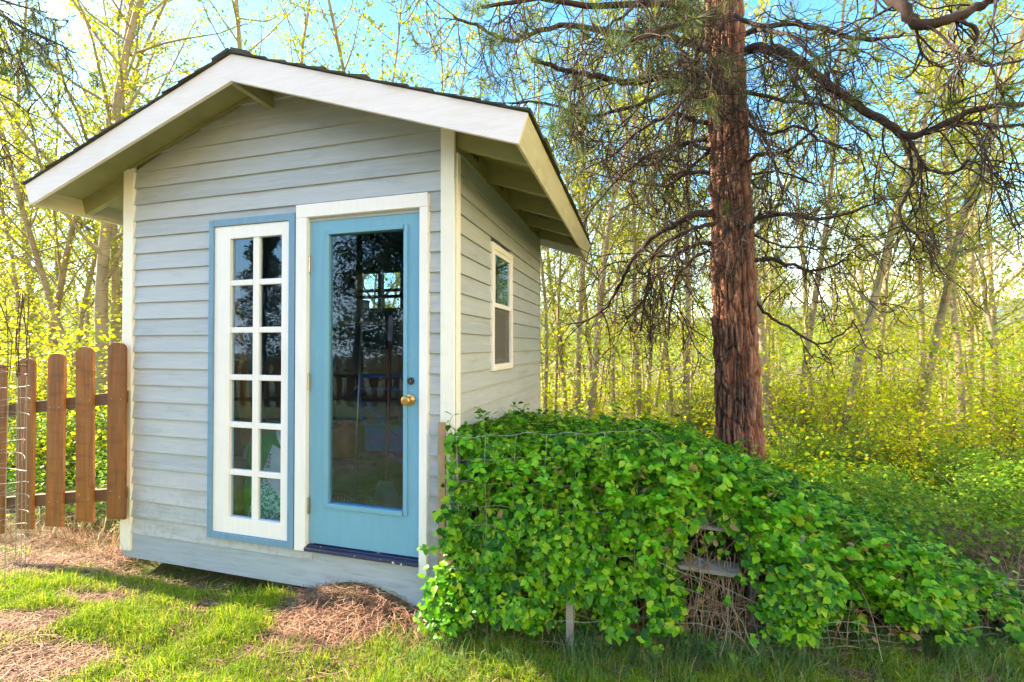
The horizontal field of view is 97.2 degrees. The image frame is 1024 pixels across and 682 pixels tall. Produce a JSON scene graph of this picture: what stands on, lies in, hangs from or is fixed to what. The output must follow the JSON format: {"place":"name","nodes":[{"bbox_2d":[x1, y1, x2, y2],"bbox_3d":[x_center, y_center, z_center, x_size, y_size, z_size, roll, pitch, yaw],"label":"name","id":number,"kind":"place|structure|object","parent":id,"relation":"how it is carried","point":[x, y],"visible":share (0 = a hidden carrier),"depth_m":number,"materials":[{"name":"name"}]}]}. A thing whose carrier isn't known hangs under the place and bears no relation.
{"place":"outdoors","nodes":[
{"label":"outdoors","id":0,"kind":"place"},
{"bbox_2d":[0,362,1023,681],"bbox_3d":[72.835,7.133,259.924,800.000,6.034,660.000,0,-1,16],"label":"ground","id":1,"kind":"structure","parent":0,"point":[192,574],"depth_m":2.72,"materials":[{"name":"plant"}]},
{"bbox_2d":[0,293,29,585],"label":"wire cage","id":2,"kind":"object","parent":1,"relation":"on","point":[16,372],"visible":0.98,"depth_m":3.04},
{"bbox_2d":[0,50,71,324],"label":"aspen tree","id":3,"kind":"object","parent":1,"relation":"on","point":[4,261],"visible":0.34,"depth_m":12.04,"materials":[{"name":"yellow plant"}]},
{"bbox_2d":[0,2,72,366],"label":"aspen tree","id":4,"kind":"object","parent":1,"relation":"on","point":[43,261],"visible":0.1,"depth_m":14.29,"materials":[{"name":"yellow plant"}]},
{"bbox_2d":[0,335,76,442],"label":"shrub","id":5,"kind":"object","parent":1,"relation":"on","point":[39,379],"visible":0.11,"depth_m":6.97,"materials":[{"name":"green plant"}]},
{"bbox_2d":[0,189,80,361],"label":"aspen tree","id":6,"kind":"object","parent":1,"relation":"on","point":[8,308],"visible":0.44,"depth_m":11.43,"materials":[{"name":"yellow plant"}]},
{"bbox_2d":[0,316,93,421],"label":"shrub","id":7,"kind":"object","parent":1,"relation":"on","point":[30,357],"visible":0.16,"depth_m":7.79,"materials":[{"name":"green plant"}]},
{"bbox_2d":[0,19,94,399],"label":"aspen tree","id":8,"kind":"object","parent":1,"relation":"on","point":[13,265],"visible":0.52,"depth_m":9.87,"materials":[{"name":"yellow plant"}]},
{"bbox_2d":[0,1,98,383],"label":"aspen tree","id":9,"kind":"object","parent":1,"relation":"on","point":[40,271],"visible":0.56,"depth_m":8.18,"materials":[{"name":"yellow plant"}]},
{"bbox_2d":[0,0,110,218],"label":"conifer tree","id":10,"kind":"object","parent":1,"relation":"on","point":[41,59],"visible":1,"depth_m":5.03,"materials":[{"name":"green plant"}]},
{"bbox_2d":[7,387,106,488],"bbox_3d":[-5.301,1.183,5.465,1.717,1.568,1.560,0,-1,11],"label":"shrub","id":11,"kind":"object","parent":1,"relation":"on","point":[44,439],"visible":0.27,"depth_m":5.28,"materials":[{"name":"green plant"}]},
{"bbox_2d":[7,387,106,480],"bbox_3d":[-5.327,1.117,5.944,1.734,1.743,1.907,0,-1,27],"label":"shrub","id":12,"kind":"object","parent":1,"relation":"on","point":[100,426],"visible":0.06,"depth_m":5.63,"materials":[{"name":"green plant"}]},
{"bbox_2d":[0,8,122,351],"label":"aspen tree","id":13,"kind":"object","parent":1,"relation":"on","point":[79,237],"visible":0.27,"depth_m":11.64,"materials":[{"name":"yellow plant"}]},
{"bbox_2d":[0,0,122,358],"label":"aspen tree","id":14,"kind":"object","parent":1,"relation":"on","point":[25,199],"visible":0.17,"depth_m":12.54,"materials":[{"name":"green plant"}]},
{"bbox_2d":[0,0,181,388],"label":"aspen tree","id":15,"kind":"object","parent":1,"relation":"on","point":[62,271],"visible":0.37,"depth_m":8.83,"materials":[{"name":"yellow plant"}]},
{"bbox_2d":[15,0,179,347],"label":"aspen tree","id":16,"kind":"object","parent":1,"relation":"on","point":[149,74],"visible":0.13,"depth_m":11.58,"materials":[{"name":"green plant"}]},
{"bbox_2d":[2,0,209,343],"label":"aspen tree","id":17,"kind":"object","parent":1,"relation":"on","point":[115,284],"visible":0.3,"depth_m":9.24,"materials":[{"name":"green plant"}]},
{"bbox_2d":[0,1,212,396],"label":"aspen tree","id":18,"kind":"object","parent":1,"relation":"on","point":[88,283],"visible":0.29,"depth_m":9.61,"materials":[{"name":"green plant"}]},
{"bbox_2d":[33,0,181,258],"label":"aspen tree","id":19,"kind":"object","parent":1,"relation":"on","point":[103,38],"visible":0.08,"depth_m":10.15,"materials":[{"name":"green plant"}]},
{"bbox_2d":[0,0,253,442],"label":"aspen tree","id":20,"kind":"object","parent":1,"relation":"on","point":[115,114],"visible":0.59,"depth_m":7.23,"materials":[{"name":"yellow plant"}]},
{"bbox_2d":[102,0,302,100],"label":"aspen tree","id":21,"kind":"object","parent":1,"relation":"on","point":[238,18],"visible":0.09,"depth_m":9.31,"materials":[{"name":"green plant"}]},
{"bbox_2d":[234,0,340,70],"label":"aspen tree","id":22,"kind":"object","parent":1,"relation":"on","point":[306,22],"visible":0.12,"depth_m":10.54,"materials":[{"name":"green plant"}]},
{"bbox_2d":[21,47,591,607],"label":"garden shed","id":23,"kind":"structure","parent":1,"relation":"on","point":[311,193],"depth_m":2.93,"materials":[{"name":"paint"}]},
{"bbox_2d":[0,342,127,533],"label":"picket fence","id":24,"kind":"object","parent":23,"relation":"attached to","point":[56,497],"visible":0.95,"depth_m":3.22,"materials":[{"name":"brown wood"}]},
{"bbox_2d":[233,456,245,515],"bbox_3d":[-2.088,1.103,3.395,0.232,0.400,0.255,0,-1,10],"label":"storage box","id":25,"kind":"object","parent":23,"relation":"on","point":[238,481],"visible":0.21,"depth_m":3.30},
{"bbox_2d":[207,212,295,548],"bbox_3d":[-1.688,0.246,2.938,0.688,2.105,0.052,0,-1,16],"label":"window","id":26,"kind":"structure","parent":23,"relation":"in","point":[221,521],"depth_m":2.94,"materials":[{"name":"blue paint"}]},
{"bbox_2d":[243,430,280,519],"bbox_3d":[-1.703,0.970,3.176,0.406,0.659,0.229,0,-1,16],"label":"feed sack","id":27,"kind":"object","parent":23,"relation":"on","point":[270,461],"visible":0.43,"depth_m":3.13,"materials":[{"name":"plastic"}]},
{"bbox_2d":[332,301,373,504],"bbox_3d":[-1.227,0.483,3.657,0.400,1.643,0.237,0,-1,16],"label":"garden rake","id":28,"kind":"object","parent":23,"relation":"on","point":[353,495],"visible":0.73,"depth_m":3.63,"materials":[{"name":"grey metal"}]},
{"bbox_2d":[332,452,377,499],"bbox_3d":[-1.456,1.159,3.945,0.412,0.300,0.375,0,-1,16],"label":"storage box","id":29,"kind":"object","parent":23,"relation":"on","point":[366,474],"visible":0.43,"depth_m":3.78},
{"bbox_2d":[332,420,360,458],"bbox_3d":[-1.456,0.854,3.950,0.247,0.310,0.247,0,-1,16],"label":"fuel can","id":30,"kind":"object","parent":29,"relation":"on","point":[343,440],"visible":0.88,"depth_m":3.85,"materials":[{"name":"red plastic"}]},
{"bbox_2d":[307,212,418,557],"bbox_3d":[-0.905,0.243,2.707,0.772,2.018,0.114,0,-1,16],"label":"door","id":31,"kind":"structure","parent":23,"relation":"in","point":[390,530],"depth_m":2.73,"materials":[{"name":"paint"}]},
{"bbox_2d":[332,311,402,472],"bbox_3d":[-1.586,0.514,4.899,1.160,1.612,0.530,0,-1,16],"label":"storage shelf","id":32,"kind":"object","parent":23,"relation":"on","point":[399,419],"visible":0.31,"depth_m":4.59,"materials":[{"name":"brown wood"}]},
{"bbox_2d":[333,298,369,321],"bbox_3d":[-1.825,-0.327,4.980,0.372,0.260,0.355,0,-1,10],"label":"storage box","id":33,"kind":"object","parent":32,"relation":"on","point":[346,309],"visible":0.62,"depth_m":4.81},
{"bbox_2d":[333,346,371,371],"bbox_3d":[-1.825,0.193,4.973,0.412,0.280,0.355,0,-1,16],"label":"storage box","id":34,"kind":"object","parent":32,"relation":"on","point":[345,358],"visible":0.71,"depth_m":4.80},
{"bbox_2d":[335,397,397,421],"bbox_3d":[-1.537,0.732,4.886,0.612,0.200,0.375,0,-1,16],"label":"storage box","id":35,"kind":"object","parent":32,"relation":"on","point":[346,409],"visible":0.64,"depth_m":4.75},
{"bbox_2d":[362,349,397,372],"bbox_3d":[-1.296,0.211,4.825,0.452,0.240,0.375,0,-1,16],"label":"storage box","id":36,"kind":"object","parent":32,"relation":"on","point":[375,360],"visible":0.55,"depth_m":4.66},
{"bbox_2d":[354,268,402,310],"bbox_3d":[-1.526,-0.588,5.255,0.630,0.480,0.122,0,-1,16],"label":"window","id":37,"kind":"structure","parent":23,"relation":"in","point":[358,278],"depth_m":5.23,"materials":[{"name":"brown wood"}]},
{"bbox_2d":[357,375,402,463],"bbox_3d":[-0.957,0.796,4.006,0.798,1.026,0.684,0,-1,16],"label":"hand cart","id":38,"kind":"object","parent":23,"relation":"on","point":[375,437],"visible":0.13,"depth_m":3.99,"materials":[{"name":"black metal"}]},
{"bbox_2d":[374,315,397,507],"bbox_3d":[-0.983,0.546,3.477,0.162,1.515,0.344,0,-1,-21],"label":"garden spade","id":39,"kind":"object","parent":23,"relation":"on","point":[385,494],"visible":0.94,"depth_m":3.41,"materials":[{"name":"grey metal"}]},
{"bbox_2d":[490,241,512,370],"bbox_3d":[-0.080,-0.245,3.458,0.048,0.921,0.534,0,-1,16],"label":"window","id":40,"kind":"structure","parent":23,"relation":"in","point":[501,339],"depth_m":3.46,"materials":[{"name":"white paint"}]},
{"bbox_2d":[274,0,427,307],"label":"aspen tree","id":41,"kind":"object","parent":1,"relation":"on","point":[335,34],"visible":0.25,"depth_m":8.20,"materials":[{"name":"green plant"}]},
{"bbox_2d":[334,0,457,288],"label":"aspen tree","id":42,"kind":"object","parent":1,"relation":"on","point":[395,55],"visible":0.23,"depth_m":9.70,"materials":[{"name":"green plant"}]},
{"bbox_2d":[408,0,493,97],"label":"aspen tree","id":43,"kind":"object","parent":1,"relation":"on","point":[440,52],"visible":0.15,"depth_m":10.22,"materials":[{"name":"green plant"}]},
{"bbox_2d":[429,2,489,96],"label":"aspen tree","id":44,"kind":"object","parent":1,"relation":"on","point":[472,38],"visible":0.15,"depth_m":10.69,"materials":[{"name":"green plant"}]},
{"bbox_2d":[0,512,1022,681],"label":"fallen needles","id":45,"kind":"object","parent":1,"relation":"on","point":[53,651],"visible":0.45,"depth_m":2.44,"materials":[{"name":"plant"}]},
{"bbox_2d":[0,542,1023,681],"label":"lawn grass","id":46,"kind":"structure","parent":1,"relation":"on","point":[91,615],"depth_m":2.30,"materials":[{"name":"plant"}]},
{"bbox_2d":[0,262,1023,496],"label":"undergrowth","id":47,"kind":"object","parent":1,"relation":"on","point":[970,390],"visible":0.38,"depth_m":6.54,"materials":[{"name":"yellow plant"}]},
{"bbox_2d":[0,475,1023,592],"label":"dry grass","id":48,"kind":"structure","parent":1,"relation":"on","point":[1001,558],"depth_m":3.37,"materials":[{"name":"plant"}]},
{"bbox_2d":[6,437,1023,573],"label":"ground cover","id":49,"kind":"object","parent":1,"relation":"on","point":[854,488],"visible":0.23,"depth_m":3.96,"materials":[{"name":"green plant"}]},
{"bbox_2d":[461,0,597,414],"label":"aspen tree","id":50,"kind":"object","parent":1,"relation":"on","point":[545,309],"visible":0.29,"depth_m":9.33,"materials":[{"name":"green plant"}]},
{"bbox_2d":[508,1,628,416],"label":"aspen tree","id":51,"kind":"object","parent":1,"relation":"on","point":[547,268],"visible":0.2,"depth_m":12.14,"materials":[{"name":"yellow plant"}]},
{"bbox_2d":[540,7,618,414],"bbox_3d":[1.026,-2.442,10.896,3.366,9.628,2.699,-1,-1,9],"label":"aspen tree","id":52,"kind":"object","parent":1,"relation":"on","point":[550,322],"visible":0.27,"depth_m":10.95,"materials":[{"name":"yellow plant"}]},
{"bbox_2d":[539,40,636,417],"bbox_3d":[1.852,-2.934,11.944,3.111,10.583,2.025,0,-1,-16],"label":"aspen tree","id":53,"kind":"object","parent":1,"relation":"on","point":[587,317],"visible":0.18,"depth_m":11.75,"materials":[{"name":"yellow plant"}]},
{"bbox_2d":[543,0,659,415],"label":"aspen tree","id":54,"kind":"object","parent":1,"relation":"on","point":[581,295],"visible":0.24,"depth_m":8.37,"materials":[{"name":"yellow plant"}]},
{"bbox_2d":[572,175,653,407],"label":"aspen tree","id":55,"kind":"object","parent":1,"relation":"on","point":[613,303],"visible":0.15,"depth_m":14.07,"materials":[{"name":"yellow plant"}]},
{"bbox_2d":[550,0,704,418],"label":"aspen tree","id":56,"kind":"object","parent":1,"relation":"on","point":[606,246],"visible":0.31,"depth_m":7.55,"materials":[{"name":"yellow plant"}]},
{"bbox_2d":[572,57,709,415],"bbox_3d":[2.770,-2.613,10.702,2.789,10.030,3.525,-1,-1,-13],"label":"aspen tree","id":57,"kind":"object","parent":1,"relation":"on","point":[617,296],"visible":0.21,"depth_m":10.39,"materials":[{"name":"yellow plant"}]},
{"bbox_2d":[607,355,676,422],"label":"shrub","id":58,"kind":"object","parent":1,"relation":"on","point":[643,401],"visible":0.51,"depth_m":9.63,"materials":[{"name":"green plant"}]},
{"bbox_2d":[579,0,707,419],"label":"aspen tree","id":59,"kind":"object","parent":1,"relation":"on","point":[638,401],"visible":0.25,"depth_m":8.71,"materials":[{"name":"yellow plant"}]},
{"bbox_2d":[608,50,693,424],"bbox_3d":[3.464,-2.649,11.355,2.217,10.164,2.737,-2,-1,21],"label":"aspen tree","id":60,"kind":"object","parent":1,"relation":"on","point":[668,373],"visible":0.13,"depth_m":11.23,"materials":[{"name":"yellow plant"}]},
{"bbox_2d":[607,2,708,412],"bbox_3d":[3.255,-2.854,10.238,2.254,10.344,3.589,0,-1,-14],"label":"aspen tree","id":61,"kind":"object","parent":1,"relation":"on","point":[649,368],"visible":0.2,"depth_m":10.30,"materials":[{"name":"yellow plant"}]},
{"bbox_2d":[641,0,710,418],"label":"aspen tree","id":62,"kind":"object","parent":1,"relation":"on","point":[661,354],"visible":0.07,"depth_m":12.12,"materials":[{"name":"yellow plant"}]},
{"bbox_2d":[616,0,751,429],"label":"aspen tree","id":63,"kind":"object","parent":1,"relation":"on","point":[688,304],"visible":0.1,"depth_m":8.04,"materials":[{"name":"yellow plant"}]},
{"bbox_2d":[654,355,715,437],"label":"shrub","id":64,"kind":"object","parent":1,"relation":"on","point":[707,405],"visible":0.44,"depth_m":8.26,"materials":[{"name":"green plant"}]},
{"bbox_2d":[661,162,712,410],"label":"aspen tree","id":65,"kind":"object","parent":1,"relation":"on","point":[692,354],"visible":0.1,"depth_m":15.79,"materials":[{"name":"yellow plant"}]},
{"bbox_2d":[382,0,1023,461],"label":"pine tree","id":66,"kind":"object","parent":1,"relation":"on","point":[722,72],"visible":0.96,"depth_m":3.90,"materials":[{"name":"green plant"}]},
{"bbox_2d":[382,606,1023,681],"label":"long grass","id":67,"kind":"structure","parent":1,"relation":"on","point":[591,634],"depth_m":2.22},
{"bbox_2d":[667,516,755,631],"bbox_3d":[1.060,1.248,2.399,0.440,0.700,0.180,0,-1,16],"label":"slatted rack","id":68,"kind":"object","parent":1,"relation":"on","point":[733,570],"visible":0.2,"depth_m":2.35,"materials":[{"name":"grey wood"}]},
{"bbox_2d":[413,401,1023,663],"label":"vine hedge","id":69,"kind":"object","parent":1,"relation":"on","point":[837,562],"visible":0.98,"depth_m":2.29,"materials":[{"name":"green plant"}]},
{"bbox_2d":[436,422,1023,657],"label":"wire fence","id":70,"kind":"object","parent":1,"relation":"on","point":[570,612],"visible":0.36,"depth_m":2.33,"materials":[{"name":"grey metal"}]},
{"bbox_2d":[637,0,884,453],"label":"aspen tree","id":71,"kind":"object","parent":1,"relation":"on","point":[764,359],"visible":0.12,"depth_m":7.39,"materials":[{"name":"yellow plant"}]},
{"bbox_2d":[753,55,835,332],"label":"aspen tree","id":72,"kind":"object","parent":1,"relation":"on","point":[788,259],"visible":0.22,"depth_m":13.62,"materials":[{"name":"yellow plant"}]},
{"bbox_2d":[762,354,860,455],"bbox_3d":[4.823,1.068,7.410,2.103,1.784,1.353,0,-1,2],"label":"shrub","id":73,"kind":"object","parent":1,"relation":"on","point":[790,415],"visible":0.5,"depth_m":7.37,"materials":[{"name":"green plant"}]},
{"bbox_2d":[765,404,865,483],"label":"shrub","id":74,"kind":"object","parent":1,"relation":"on","point":[801,445],"visible":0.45,"depth_m":5.70,"materials":[{"name":"green plant"}]},
{"bbox_2d":[796,151,877,394],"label":"aspen tree","id":75,"kind":"object","parent":1,"relation":"on","point":[838,175],"visible":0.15,"depth_m":18.86,"materials":[{"name":"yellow plant"}]},
{"bbox_2d":[744,0,938,420],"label":"aspen tree","id":76,"kind":"object","parent":1,"relation":"on","point":[805,310],"visible":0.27,"depth_m":9.04,"materials":[{"name":"yellow plant"}]},
{"bbox_2d":[793,343,905,436],"bbox_3d":[6.613,1.029,9.252,1.584,2.181,1.860,0,-1,-2],"label":"shrub","id":77,"kind":"object","parent":1,"relation":"on","point":[834,382],"visible":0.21,"depth_m":9.09,"materials":[{"name":"green plant"}]},
{"bbox_2d":[759,0,942,450],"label":"aspen tree","id":78,"kind":"object","parent":1,"relation":"on","point":[821,259],"visible":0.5,"depth_m":7.64,"materials":[{"name":"yellow plant"}]},
{"bbox_2d":[785,401,922,490],"bbox_3d":[4.254,1.321,5.715,1.526,1.394,1.387,1,-1,-38],"label":"shrub","id":79,"kind":"object","parent":1,"relation":"on","point":[866,452],"visible":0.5,"depth_m":5.52,"materials":[{"name":"green plant"}]},
{"bbox_2d":[806,117,917,409],"bbox_3d":[10.410,-2.467,13.803,1.906,10.045,3.003,0,-1,-26],"label":"aspen tree","id":80,"kind":"object","parent":1,"relation":"on","point":[860,274],"visible":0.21,"depth_m":13.82,"materials":[{"name":"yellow plant"}]},
{"bbox_2d":[774,349,951,461],"bbox_3d":[4.916,1.000,6.607,1.374,1.812,2.136,1,-1,-40],"label":"shrub","id":81,"kind":"object","parent":1,"relation":"on","point":[834,423],"visible":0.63,"depth_m":6.58,"materials":[{"name":"yellow plant"}]},
{"bbox_2d":[770,0,982,442],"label":"aspen tree","id":82,"kind":"object","parent":1,"relation":"on","point":[884,287],"visible":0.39,"depth_m":8.41,"materials":[{"name":"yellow plant"}]},
{"bbox_2d":[825,192,935,400],"bbox_3d":[9.806,-0.891,12.168,2.403,6.839,1.902,-2,-1,28],"label":"aspen tree","id":83,"kind":"object","parent":1,"relation":"on","point":[890,278],"visible":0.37,"depth_m":12.02,"materials":[{"name":"yellow plant"}]},
{"bbox_2d":[823,437,937,514],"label":"shrub","id":84,"kind":"object","parent":1,"relation":"on","point":[892,478],"visible":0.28,"depth_m":4.34,"materials":[{"name":"green plant"}]},
{"bbox_2d":[846,370,948,456],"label":"shrub","id":85,"kind":"object","parent":1,"relation":"on","point":[902,417],"visible":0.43,"depth_m":7.28,"materials":[{"name":"yellow plant"}]},
{"bbox_2d":[842,321,972,447],"bbox_3d":[6.795,0.861,7.724,2.041,2.393,1.738,0,-1,-30],"label":"shrub","id":86,"kind":"object","parent":1,"relation":"on","point":[898,387],"visible":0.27,"depth_m":7.64,"materials":[{"name":"yellow plant"}]},
{"bbox_2d":[797,0,1023,440],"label":"aspen tree","id":87,"kind":"object","parent":1,"relation":"on","point":[876,289],"visible":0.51,"depth_m":7.20,"materials":[{"name":"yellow plant"}]},
{"bbox_2d":[841,374,983,492],"bbox_3d":[4.833,1.107,5.428,1.608,1.448,1.259,0,-1,-10],"label":"shrub","id":88,"kind":"object","parent":1,"relation":"on","point":[907,445],"visible":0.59,"depth_m":5.27,"materials":[{"name":"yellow plant"}]},
{"bbox_2d":[852,0,985,442],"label":"aspen tree","id":89,"kind":"object","parent":1,"relation":"on","point":[922,321],"visible":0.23,"depth_m":9.38,"materials":[{"name":"yellow plant"}]},
{"bbox_2d":[860,0,1023,450],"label":"aspen tree","id":90,"kind":"object","parent":1,"relation":"on","point":[956,335],"visible":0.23,"depth_m":7.92,"materials":[{"name":"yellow plant"}]},
{"bbox_2d":[862,3,1023,452],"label":"aspen tree","id":91,"kind":"object","parent":1,"relation":"on","point":[983,282],"visible":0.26,"depth_m":8.69,"materials":[{"name":"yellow plant"}]},
{"bbox_2d":[866,0,1023,447],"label":"aspen tree","id":92,"kind":"object","parent":1,"relation":"on","point":[944,300],"visible":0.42,"depth_m":7.08,"materials":[{"name":"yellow plant"}]},
{"bbox_2d":[866,1,1023,427],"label":"aspen tree","id":93,"kind":"object","parent":1,"relation":"on","point":[970,263],"visible":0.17,"depth_m":11.45,"materials":[{"name":"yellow plant"}]},
{"bbox_2d":[882,176,1014,427],"bbox_3d":[11.233,-1.173,11.748,2.057,7.338,2.566,3,-1,-43],"label":"aspen tree","id":94,"kind":"object","parent":1,"relation":"on","point":[943,340],"visible":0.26,"depth_m":11.60,"materials":[{"name":"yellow plant"}]},
{"bbox_2d":[901,419,1023,498],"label":"shrub","id":95,"kind":"object","parent":1,"relation":"on","point":[954,466],"visible":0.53,"depth_m":4.95,"materials":[{"name":"green plant"}]},
{"bbox_2d":[903,375,1023,482],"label":"shrub","id":96,"kind":"object","parent":1,"relation":"on","point":[1007,433],"visible":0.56,"depth_m":5.58,"materials":[{"name":"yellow plant"}]},
{"bbox_2d":[912,195,1023,422],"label":"aspen tree","id":97,"kind":"object","parent":1,"relation":"on","point":[947,360],"visible":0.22,"depth_m":12.35,"materials":[{"name":"yellow plant"}]},
{"bbox_2d":[918,443,1023,522],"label":"shrub","id":98,"kind":"object","parent":1,"relation":"on","point":[1001,502],"visible":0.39,"depth_m":4.19,"materials":[{"name":"green plant"}]},
{"bbox_2d":[922,2,1023,417],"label":"aspen tree","id":99,"kind":"object","parent":1,"relation":"on","point":[995,306],"visible":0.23,"depth_m":12.89,"materials":[{"name":"yellow plant"}]},
{"bbox_2d":[922,57,1023,416],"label":"aspen tree","id":100,"kind":"object","parent":1,"relation":"on","point":[981,327],"visible":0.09,"depth_m":13.33,"materials":[{"name":"yellow plant"}]},
{"bbox_2d":[945,342,1023,447],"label":"shrub","id":101,"kind":"object","parent":1,"relation":"on","point":[997,390],"visible":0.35,"depth_m":8.17,"materials":[{"name":"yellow plant"}]},
{"bbox_2d":[956,416,1023,497],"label":"shrub","id":102,"kind":"object","parent":1,"relation":"on","point":[1015,455],"visible":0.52,"depth_m":5.09,"materials":[{"name":"green plant"}]},
{"bbox_2d":[958,97,1023,451],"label":"aspen tree","id":103,"kind":"object","parent":1,"relation":"on","point":[1014,257],"visible":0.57,"depth_m":7.65,"materials":[{"name":"yellow plant"}]},
{"bbox_2d":[0,319,1023,370],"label":"wooded hill","id":104,"kind":"structure","parent":0,"point":[695,354],"depth_m":169.90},
{"bbox_2d":[0,294,1023,333],"bbox_3d":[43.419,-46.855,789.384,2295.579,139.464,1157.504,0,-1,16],"label":"hill","id":105,"kind":"structure","parent":0,"point":[799,308],"depth_m":867.76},
{"bbox_2d":[0,0,1023,316],"label":"sky","id":106,"kind":"structure","parent":0,"point":[381,11],"materials":[{"name":"blue"}]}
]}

